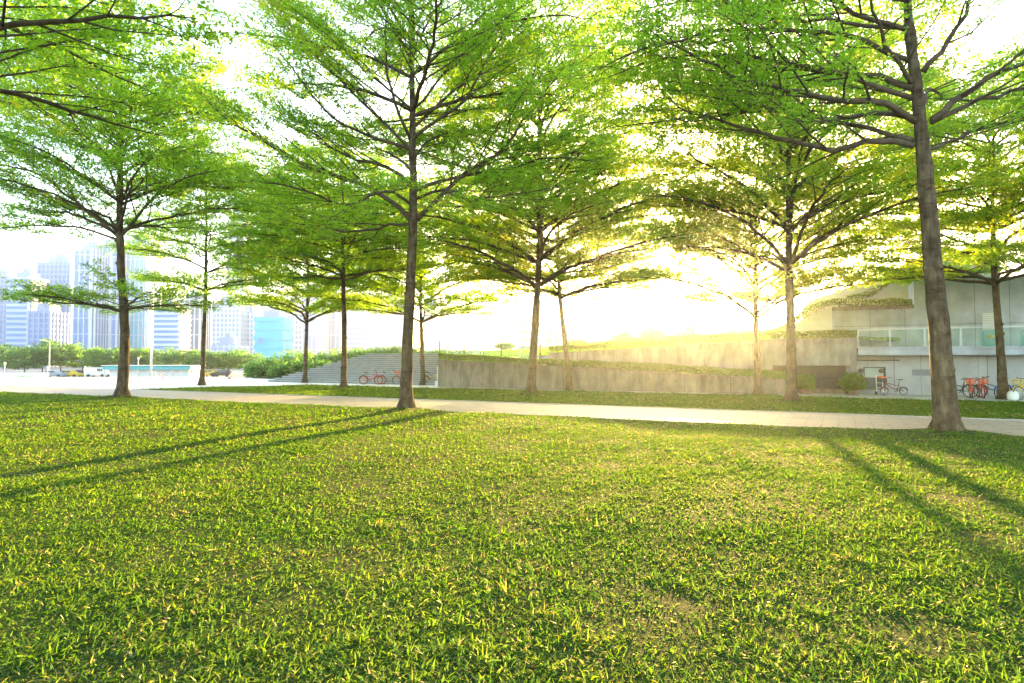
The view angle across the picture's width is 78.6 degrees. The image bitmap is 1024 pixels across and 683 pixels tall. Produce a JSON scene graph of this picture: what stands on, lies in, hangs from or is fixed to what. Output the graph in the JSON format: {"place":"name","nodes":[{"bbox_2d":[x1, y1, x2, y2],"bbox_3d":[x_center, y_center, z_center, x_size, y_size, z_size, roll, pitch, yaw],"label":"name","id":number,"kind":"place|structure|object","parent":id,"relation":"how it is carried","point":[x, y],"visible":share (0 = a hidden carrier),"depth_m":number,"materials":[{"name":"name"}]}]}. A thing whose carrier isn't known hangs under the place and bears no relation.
{"place":"outdoors","nodes":[
{"label":"outdoors","id":0,"kind":"place"},
{"bbox_2d":[0,268,15,355],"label":"tower block","id":1,"kind":"structure","parent":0,"point":[5,272],"depth_m":420.80,"materials":[{"name":"blue glass"}]},
{"bbox_2d":[5,269,49,361],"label":"tower block","id":2,"kind":"structure","parent":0,"point":[16,326],"depth_m":390.56,"materials":[{"name":"blue glass"}]},
{"bbox_2d":[26,303,68,366],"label":"tower block","id":3,"kind":"structure","parent":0,"point":[47,322],"depth_m":350.66,"materials":[{"name":"blue glass"}]},
{"bbox_2d":[36,254,72,343],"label":"tower block","id":4,"kind":"structure","parent":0,"point":[58,269],"depth_m":421.31,"materials":[{"name":"blue glass"}]},
{"bbox_2d":[0,366,244,376],"bbox_3d":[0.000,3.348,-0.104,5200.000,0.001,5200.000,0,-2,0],"label":"ground","id":5,"kind":"structure","parent":0,"point":[238,373],"depth_m":220.87,"materials":[{"name":"concrete"}]},
{"bbox_2d":[0,343,31,371],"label":"street tree","id":6,"kind":"object","parent":5,"relation":"on","point":[4,349],"visible":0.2,"depth_m":139.69,"materials":[{"name":"green plant"}]},
{"bbox_2d":[0,372,48,376],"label":"road barrier","id":7,"kind":"object","parent":5,"relation":"on","point":[28,374],"visible":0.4,"depth_m":117.86,"materials":[{"name":"white concrete"}]},
{"bbox_2d":[0,345,52,371],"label":"street tree","id":8,"kind":"object","parent":5,"relation":"on","point":[19,364],"visible":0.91,"depth_m":130.39,"materials":[{"name":"green plant"}]},
{"bbox_2d":[26,337,59,371],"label":"street tree","id":9,"kind":"object","parent":5,"relation":"on","point":[42,344],"visible":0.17,"depth_m":149.54,"materials":[{"name":"green plant"}]},
{"bbox_2d":[44,370,67,376],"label":"parked car","id":10,"kind":"object","parent":5,"relation":"on","point":[58,373],"visible":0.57,"depth_m":125.04,"materials":[{"name":"grey paint"}]},
{"bbox_2d":[32,339,90,370],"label":"street tree","id":11,"kind":"object","parent":5,"relation":"on","point":[54,351],"visible":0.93,"depth_m":134.82,"materials":[{"name":"green plant"}]},
{"bbox_2d":[52,342,110,369],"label":"street tree","id":12,"kind":"object","parent":5,"relation":"on","point":[82,349],"visible":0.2,"depth_m":139.73,"materials":[{"name":"green plant"}]},
{"bbox_2d":[72,241,105,360],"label":"tower block","id":13,"kind":"structure","parent":5,"relation":"on","point":[88,327],"depth_m":401.30,"materials":[{"name":"blue glass"}]},
{"bbox_2d":[84,367,109,376],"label":"parked car","id":14,"kind":"object","parent":5,"relation":"on","point":[94,371],"visible":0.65,"depth_m":129.00,"materials":[{"name":"white metal"}]},
{"bbox_2d":[79,346,137,376],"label":"street tree","id":15,"kind":"object","parent":5,"relation":"on","point":[96,361],"visible":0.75,"depth_m":131.54,"materials":[{"name":"green plant"}]},
{"bbox_2d":[101,236,126,352],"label":"tower block","id":16,"kind":"structure","parent":5,"relation":"on","point":[112,333],"depth_m":410.75,"materials":[{"name":"blue glass"}]},
{"bbox_2d":[103,345,159,364],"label":"street tree","id":17,"kind":"object","parent":5,"relation":"on","point":[142,354],"visible":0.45,"depth_m":138.56,"materials":[{"name":"green plant"}]},
{"bbox_2d":[126,235,161,363],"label":"tower block","id":18,"kind":"structure","parent":5,"relation":"on","point":[140,327],"depth_m":421.02,"materials":[{"name":"blue glass"}]},
{"bbox_2d":[150,248,154,376],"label":"flagpole","id":19,"kind":"object","parent":5,"relation":"on","point":[151,354],"visible":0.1,"depth_m":79.97,"materials":[{"name":"white metal"}]},
{"bbox_2d":[134,346,179,364],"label":"street tree","id":20,"kind":"object","parent":5,"relation":"on","point":[156,358],"visible":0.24,"depth_m":144.76,"materials":[{"name":"green plant"}]},
{"bbox_2d":[157,347,194,364],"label":"street tree","id":21,"kind":"object","parent":5,"relation":"on","point":[173,357],"visible":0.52,"depth_m":135.83,"materials":[{"name":"green plant"}]},
{"bbox_2d":[178,349,229,376],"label":"street tree","id":22,"kind":"object","parent":5,"relation":"on","point":[217,358],"visible":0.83,"depth_m":132.48,"materials":[{"name":"green plant"}]},
{"bbox_2d":[210,370,233,376],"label":"parked car","id":23,"kind":"object","parent":5,"relation":"on","point":[217,373],"visible":0.86,"depth_m":128.99,"materials":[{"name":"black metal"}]},
{"bbox_2d":[209,348,249,369],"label":"street tree","id":24,"kind":"object","parent":5,"relation":"on","point":[237,351],"visible":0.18,"depth_m":138.53,"materials":[{"name":"green plant"}]},
{"bbox_2d":[224,350,268,368],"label":"street tree","id":25,"kind":"object","parent":5,"relation":"on","point":[235,363],"visible":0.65,"depth_m":133.93,"materials":[{"name":"green plant"}]},
{"bbox_2d":[247,303,262,358],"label":"tower block","id":26,"kind":"structure","parent":5,"relation":"on","point":[253,312],"depth_m":390.20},
{"bbox_2d":[518,295,548,357],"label":"tower block","id":27,"kind":"structure","parent":5,"relation":"on","point":[525,322],"depth_m":250.13,"materials":[{"name":"white glass"}]},
{"bbox_2d":[548,310,569,345],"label":"tower block","id":28,"kind":"structure","parent":5,"relation":"on","point":[555,334],"depth_m":255.14,"materials":[{"name":"white glass"}]},
{"bbox_2d":[153,299,190,363],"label":"tower block","id":29,"kind":"structure","parent":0,"point":[171,330],"depth_m":360.35,"materials":[{"name":"blue glass"}]},
{"bbox_2d":[182,291,210,351],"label":"tower block","id":30,"kind":"structure","parent":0,"point":[196,318],"depth_m":410.69,"materials":[{"name":"white glass"}]},
{"bbox_2d":[210,333,248,360],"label":"tower block","id":31,"kind":"structure","parent":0,"point":[229,341],"depth_m":332.94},
{"bbox_2d":[211,293,249,345],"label":"tower block","id":32,"kind":"structure","parent":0,"point":[228,319],"depth_m":380.36,"materials":[{"name":"concrete"}]},
{"bbox_2d":[227,205,252,296],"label":"tower block","id":33,"kind":"structure","parent":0,"point":[240,289],"depth_m":441.99,"materials":[{"name":"grey glass"}]},
{"bbox_2d":[254,308,293,359],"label":"tower block","id":34,"kind":"structure","parent":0,"point":[274,329],"depth_m":300.16,"materials":[{"name":"teal glass"}]},
{"bbox_2d":[286,293,301,356],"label":"tower block","id":35,"kind":"structure","parent":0,"point":[297,335],"depth_m":420.26,"materials":[{"name":"concrete"}]},
{"bbox_2d":[301,283,328,355],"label":"tower block","id":36,"kind":"structure","parent":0,"point":[318,334],"depth_m":400.37,"materials":[{"name":"concrete"}]},
{"bbox_2d":[323,269,341,355],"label":"tower block","id":37,"kind":"structure","parent":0,"point":[335,331],"depth_m":420.31,"materials":[{"name":"white glass"}]},
{"bbox_2d":[346,291,374,351],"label":"tower block","id":38,"kind":"structure","parent":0,"point":[360,329],"depth_m":360.21,"materials":[{"name":"concrete"}]},
{"bbox_2d":[374,291,404,349],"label":"tower block","id":39,"kind":"structure","parent":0,"point":[388,331],"depth_m":350.13,"materials":[{"name":"white paint"}]},
{"bbox_2d":[254,358,546,378],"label":"terrain","id":40,"kind":"structure","parent":0,"point":[266,377],"depth_m":61.59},
{"bbox_2d":[241,360,270,377],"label":"slope bush","id":41,"kind":"object","parent":40,"relation":"on","point":[255,369],"visible":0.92,"depth_m":65.37,"materials":[{"name":"green plant"}]},
{"bbox_2d":[259,352,283,373],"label":"slope bush","id":42,"kind":"object","parent":40,"relation":"on","point":[273,361],"visible":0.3,"depth_m":67.62,"materials":[{"name":"green plant"}]},
{"bbox_2d":[266,362,295,376],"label":"slope bush","id":43,"kind":"object","parent":40,"relation":"on","point":[282,369],"visible":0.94,"depth_m":61.29,"materials":[{"name":"green plant"}]},
{"bbox_2d":[278,349,303,365],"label":"slope bush","id":44,"kind":"object","parent":40,"relation":"on","point":[286,359],"visible":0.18,"depth_m":71.46,"materials":[{"name":"green plant"}]},
{"bbox_2d":[287,357,311,371],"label":"slope bush","id":45,"kind":"object","parent":40,"relation":"on","point":[297,365],"visible":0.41,"depth_m":63.17,"materials":[{"name":"green plant"}]},
{"bbox_2d":[307,358,331,369],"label":"slope bush","id":46,"kind":"object","parent":40,"relation":"on","point":[320,363],"visible":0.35,"depth_m":61.33,"materials":[{"name":"green plant"}]},
{"bbox_2d":[308,351,339,364],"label":"slope bush","id":47,"kind":"object","parent":40,"relation":"on","point":[320,356],"visible":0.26,"depth_m":71.53,"materials":[{"name":"green plant"}]},
{"bbox_2d":[328,346,352,362],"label":"slope bush","id":48,"kind":"object","parent":40,"relation":"on","point":[333,355],"visible":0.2,"depth_m":73.30,"materials":[{"name":"green plant"}]},
{"bbox_2d":[336,347,373,359],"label":"slope bush","id":49,"kind":"object","parent":40,"relation":"on","point":[356,352],"visible":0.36,"depth_m":73.19,"materials":[{"name":"green plant"}]},
{"bbox_2d":[423,292,438,351],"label":"tower block","id":50,"kind":"structure","parent":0,"point":[431,334],"depth_m":360.32,"materials":[{"name":"white glass"}]},
{"bbox_2d":[439,296,445,350],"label":"tower block","id":51,"kind":"structure","parent":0,"point":[442,328],"depth_m":380.12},
{"bbox_2d":[446,305,452,350],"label":"tower block","id":52,"kind":"structure","parent":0,"point":[449,328],"depth_m":400.48,"materials":[{"name":"white glass"}]},
{"bbox_2d":[439,340,540,358],"bbox_3d":[-1.627,0.980,41.652,7.777,2.221,0.070,-1,-2,27],"label":"glass railing","id":53,"kind":"object","parent":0,"point":[488,342],"visible":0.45,"depth_m":41.61,"materials":[{"name":"metal"}]},
{"bbox_2d":[0,385,1023,435],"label":"path","id":54,"kind":"structure","parent":0,"point":[1011,427],"depth_m":21.03,"materials":[{"name":"concrete"}]},
{"bbox_2d":[0,377,1023,403],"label":"plaza","id":55,"kind":"structure","parent":0,"point":[134,382],"depth_m":45.63,"materials":[{"name":"concrete"}]},
{"bbox_2d":[101,365,205,376],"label":"pavilion","id":56,"kind":"structure","parent":55,"relation":"on","point":[169,370],"depth_m":92.88,"materials":[{"name":"teal glass"}]},
{"bbox_2d":[94,123,297,384],"bbox_3d":[-21.674,-5.889,43.995,12.990,18.020,12.491,1,-2,-30],"label":"park tree","id":57,"kind":"object","parent":55,"relation":"on","point":[153,277],"visible":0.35,"depth_m":42.89,"materials":[{"name":"green plant"}]},
{"bbox_2d":[198,162,402,382],"bbox_3d":[-16.194,-5.139,49.800,15.749,16.882,16.826,0,-2,-12],"label":"park tree","id":58,"kind":"object","parent":55,"relation":"on","point":[271,301],"visible":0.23,"depth_m":46.38,"materials":[{"name":"green plant"}]},
{"bbox_2d":[268,353,489,384],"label":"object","id":59,"kind":"structure","parent":55,"relation":"on","point":[369,364],"depth_m":49.77,"materials":[{"name":"stone"}]},
{"bbox_2d":[0,391,803,426],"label":"kerb","id":60,"kind":"structure","parent":55,"relation":"on","point":[552,415],"depth_m":17.94,"materials":[{"name":"concrete"}]},
{"bbox_2d":[300,166,528,384],"bbox_3d":[-6.502,-4.705,44.911,15.686,15.712,16.001,0,-2,0],"label":"park tree","id":61,"kind":"object","parent":55,"relation":"on","point":[392,287],"visible":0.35,"depth_m":42.62,"materials":[{"name":"green plant"}]},
{"bbox_2d":[0,391,1023,682],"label":"lawn","id":62,"kind":"structure","parent":55,"relation":"on","point":[698,606],"depth_m":5.60,"materials":[{"name":"plant"}]},
{"bbox_2d":[0,0,286,395],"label":"park tree","id":63,"kind":"object","parent":62,"relation":"on","point":[167,158],"visible":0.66,"depth_m":27.63,"materials":[{"name":"green plant"}]},
{"bbox_2d":[0,0,325,153],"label":"park tree","id":64,"kind":"object","parent":62,"relation":"on","point":[112,33],"visible":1,"depth_m":13.54,"materials":[{"name":"green plant"}]},
{"bbox_2d":[165,0,631,407],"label":"park tree","id":65,"kind":"object","parent":62,"relation":"on","point":[494,22],"visible":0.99,"depth_m":20.79,"materials":[{"name":"green plant"}]},
{"bbox_2d":[2,397,1022,679],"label":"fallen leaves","id":66,"kind":"object","parent":62,"relation":"on","point":[532,559],"visible":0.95,"depth_m":4.74,"materials":[{"name":"plant"}]},
{"bbox_2d":[537,0,1023,430],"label":"park tree","id":67,"kind":"object","parent":62,"relation":"on","point":[757,15],"visible":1,"depth_m":14.55,"materials":[{"name":"green plant"}]},
{"bbox_2d":[435,138,687,389],"bbox_3d":[2.843,-4.233,37.572,14.490,14.356,14.499,0,-2,0],"label":"park tree","id":68,"kind":"object","parent":55,"relation":"on","point":[553,290],"visible":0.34,"depth_m":35.16,"materials":[{"name":"green plant"}]},
{"bbox_2d":[132,389,1023,420],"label":"kerb","id":69,"kind":"structure","parent":55,"relation":"on","point":[620,406],"depth_m":22.82,"materials":[{"name":"concrete"}]},
{"bbox_2d":[144,384,1023,418],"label":"lawn","id":70,"kind":"structure","parent":55,"relation":"on","point":[653,402],"depth_m":25.52,"materials":[{"name":"plant"}]},
{"bbox_2d":[227,125,457,386],"bbox_3d":[-9.710,-5.335,38.139,14.036,16.557,14.158,0,-2,0],"label":"park tree","id":71,"kind":"object","parent":70,"relation":"on","point":[302,251],"visible":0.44,"depth_m":36.40,"materials":[{"name":"green plant"}]},
{"bbox_2d":[339,0,745,392],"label":"park tree","id":72,"kind":"object","parent":70,"relation":"on","point":[592,204],"visible":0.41,"depth_m":28.93,"materials":[{"name":"green plant"}]},
{"bbox_2d":[597,0,1022,399],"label":"park tree","id":73,"kind":"object","parent":70,"relation":"on","point":[889,190],"visible":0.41,"depth_m":24.10,"materials":[{"name":"green plant"}]},
{"bbox_2d":[438,360,785,394],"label":"retaining wall","id":74,"kind":"structure","parent":55,"relation":"on","point":[472,375],"depth_m":36.75,"materials":[{"name":"concrete"}]},
{"bbox_2d":[437,352,785,391],"bbox_3d":[4.601,1.644,36.976,21.397,2.188,0.722,-1,-2,27],"label":"hedge","id":75,"kind":"object","parent":74,"relation":"attached to","point":[680,369],"visible":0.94,"depth_m":35.85,"materials":[{"name":"green plant"}]},
{"bbox_2d":[548,338,856,378],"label":"retaining wall","id":76,"kind":"structure","parent":55,"relation":"on","point":[740,355],"depth_m":35.07,"materials":[{"name":"concrete"}]},
{"bbox_2d":[547,329,856,358],"bbox_3d":[10.138,0.222,36.501,17.553,1.526,0.735,-1,-2,27],"label":"hedge","id":77,"kind":"object","parent":76,"relation":"on","point":[677,340],"visible":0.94,"depth_m":35.95,"materials":[{"name":"green plant"}]},
{"bbox_2d":[602,107,904,393],"bbox_3d":[11.467,-3.920,30.920,13.390,13.282,14.041,-1,-2,34],"label":"park tree","id":78,"kind":"object","parent":55,"relation":"on","point":[804,278],"visible":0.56,"depth_m":28.84,"materials":[{"name":"green plant"}]},
{"bbox_2d":[797,388,812,393],"bbox_3d":[15.251,2.580,32.567,0.748,0.270,0.748,0,-2,0],"label":"planter","id":79,"kind":"object","parent":55,"relation":"on","point":[803,391],"visible":0.73,"depth_m":32.31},
{"bbox_2d":[797,372,816,390],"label":"planter bush","id":80,"kind":"object","parent":79,"relation":"in","point":[806,381],"visible":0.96,"depth_m":32.28,"materials":[{"name":"green plant"}]},
{"bbox_2d":[797,389,844,393],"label":"wall","id":81,"kind":"structure","parent":55,"relation":"on","point":[839,391],"depth_m":32.96,"materials":[{"name":"concrete"}]},
{"bbox_2d":[846,366,856,375],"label":"pillar","id":82,"kind":"structure","parent":55,"relation":"on","point":[851,369],"depth_m":32.76,"materials":[{"name":"concrete"}]},
{"bbox_2d":[773,366,845,388],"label":"slatted gate","id":83,"kind":"structure","parent":82,"relation":"attached to","point":[827,377],"depth_m":33.64,"materials":[{"name":"wood"}]},
{"bbox_2d":[845,389,860,394],"bbox_3d":[17.159,2.549,31.575,0.762,0.270,0.762,0,-2,0],"label":"planter","id":84,"kind":"object","parent":55,"relation":"on","point":[855,392],"visible":0.73,"depth_m":31.30,"materials":[{"name":"concrete"}]},
{"bbox_2d":[837,371,867,391],"bbox_3d":[17.183,2.009,31.665,1.449,1.092,1.192,0,-2,-13],"label":"planter bush","id":85,"kind":"object","parent":84,"relation":"in","point":[850,381],"visible":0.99,"depth_m":31.33,"materials":[{"name":"green plant"}]},
{"bbox_2d":[877,375,907,394],"bbox_3d":[18.873,2.170,30.987,1.398,0.976,0.538,0,-4,4],"label":"bicycle","id":86,"kind":"object","parent":55,"relation":"on","point":[882,379],"visible":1,"depth_m":30.95,"materials":[{"name":"metal"}]},
{"bbox_2d":[823,24,1023,399],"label":"park tree","id":87,"kind":"object","parent":55,"relation":"on","point":[1007,209],"visible":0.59,"depth_m":26.13,"materials":[{"name":"green plant"}]},
{"bbox_2d":[832,276,1023,396],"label":"gallery building","id":88,"kind":"structure","parent":55,"relation":"on","point":[906,359],"depth_m":32.25,"materials":[{"name":"grey concrete"}]},
{"bbox_2d":[863,367,885,389],"bbox_3d":[18.945,1.937,32.745,1.153,1.199,0.130,-1,-2,27],"label":"door","id":89,"kind":"structure","parent":88,"relation":"in","point":[870,373],"depth_m":32.79,"materials":[{"name":"grey glass"}]},
{"bbox_2d":[857,326,1022,346],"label":"glass railing","id":90,"kind":"object","parent":88,"relation":"on","point":[924,333],"visible":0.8,"depth_m":30.84,"materials":[{"name":"metal"}]},
{"bbox_2d":[982,330,995,345],"bbox_3d":[24.374,-0.138,31.928,0.584,0.890,0.271,-2,-3,45],"label":"glass panel","id":91,"kind":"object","parent":88,"relation":"in","point":[988,335],"depth_m":31.94,"materials":[{"name":"teal glass"}]},
{"bbox_2d":[966,377,976,398],"bbox_3d":[20.859,2.103,28.496,0.575,0.954,1.619,-4,-4,32],"label":"bicycle","id":92,"kind":"object","parent":55,"relation":"on","point":[970,388],"visible":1,"depth_m":28.14,"materials":[{"name":"metal"}]},
{"bbox_2d":[976,377,987,398],"bbox_3d":[21.312,2.103,28.494,0.575,0.954,1.619,-3,-3,25],"label":"bicycle","id":93,"kind":"object","parent":55,"relation":"on","point":[981,381],"visible":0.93,"depth_m":28.12,"materials":[{"name":"metal"}]},
{"bbox_2d":[1010,377,1023,399],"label":"bicycle","id":94,"kind":"object","parent":55,"relation":"on","point":[1020,381],"visible":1,"depth_m":27.23,"materials":[{"name":"metal"}]},
{"bbox_2d":[0,0,1023,350],"label":"sky","id":95,"kind":"structure","parent":0,"point":[17,252],"materials":[{"name":"white"}]},
{"bbox_2d":[584,289,612,322],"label":"tower block","id":96,"kind":"structure","parent":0,"point":[595,308],"depth_m":320.55,"materials":[{"name":"white"}]},
{"bbox_2d":[570,317,630,342],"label":"tower block","id":97,"kind":"structure","parent":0,"point":[598,329],"depth_m":243.63,"materials":[{"name":"white"}]},
{"bbox_2d":[611,295,621,332],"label":"tower block","id":98,"kind":"structure","parent":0,"point":[617,313],"depth_m":330.59,"materials":[{"name":"white glass"}]},
{"bbox_2d":[622,279,673,336],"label":"tower block","id":99,"kind":"structure","parent":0,"point":[640,310],"depth_m":300.42,"materials":[{"name":"white"}]},
{"bbox_2d":[448,330,899,356],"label":"hill","id":100,"kind":"structure","parent":0,"point":[613,347],"depth_m":52.66,"materials":[{"name":"plant"}]},
{"bbox_2d":[494,342,516,349],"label":"hill bush","id":101,"kind":"object","parent":100,"relation":"on","point":[508,345],"visible":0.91,"depth_m":62.09,"materials":[{"name":"green plant"}]},
{"bbox_2d":[610,331,637,340],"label":"hill bush","id":102,"kind":"object","parent":100,"relation":"on","point":[624,335],"visible":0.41,"depth_m":56.56,"materials":[{"name":"green plant"}]},
{"bbox_2d":[634,322,670,338],"bbox_3d":[12.640,-0.480,55.925,3.145,2.508,4.378,0,-2,0],"label":"hill bush","id":103,"kind":"object","parent":100,"relation":"on","point":[653,333],"visible":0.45,"depth_m":55.31,"materials":[{"name":"green plant"}]},
{"bbox_2d":[440,327,900,357],"bbox_3d":[6.655,0.036,50.390,43.592,2.726,20.543,-1,-2,27],"label":"ground cover","id":104,"kind":"object","parent":100,"relation":"on","point":[514,352],"visible":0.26,"depth_m":49.02,"materials":[{"name":"green plant"}]},
{"bbox_2d":[671,320,708,336],"bbox_3d":[15.453,-0.586,54.367,3.432,2.660,4.247,0,-2,0],"label":"hill bush","id":105,"kind":"object","parent":100,"relation":"on","point":[691,330],"visible":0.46,"depth_m":53.99,"materials":[{"name":"green plant"}]},
{"bbox_2d":[720,325,746,332],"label":"hill bush","id":106,"kind":"object","parent":100,"relation":"on","point":[736,330],"visible":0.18,"depth_m":52.31,"materials":[{"name":"green plant"}]},
{"bbox_2d":[769,306,831,338],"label":"sloping parapet","id":107,"kind":"structure","parent":100,"relation":"on","point":[821,320],"depth_m":35.37,"materials":[{"name":"concrete"}]},
{"bbox_2d":[767,297,912,331],"bbox_3d":[18.118,-1.284,34.944,7.231,2.344,0.704,-1,-2,27],"label":"hedge","id":108,"kind":"object","parent":107,"relation":"on","point":[850,302],"visible":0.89,"depth_m":34.59,"materials":[{"name":"green plant"}]},
{"bbox_2d":[803,240,999,317],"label":"roof block","id":109,"kind":"structure","parent":100,"relation":"on","point":[893,291],"depth_m":37.18,"materials":[{"name":"concrete"}]},
{"bbox_2d":[846,258,917,299],"bbox_3d":[21.846,-3.591,36.766,4.050,2.590,0.701,-1,-2,27],"label":"hedge","id":110,"kind":"object","parent":109,"relation":"attached to","point":[870,292],"visible":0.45,"depth_m":36.98,"materials":[{"name":"green plant"}]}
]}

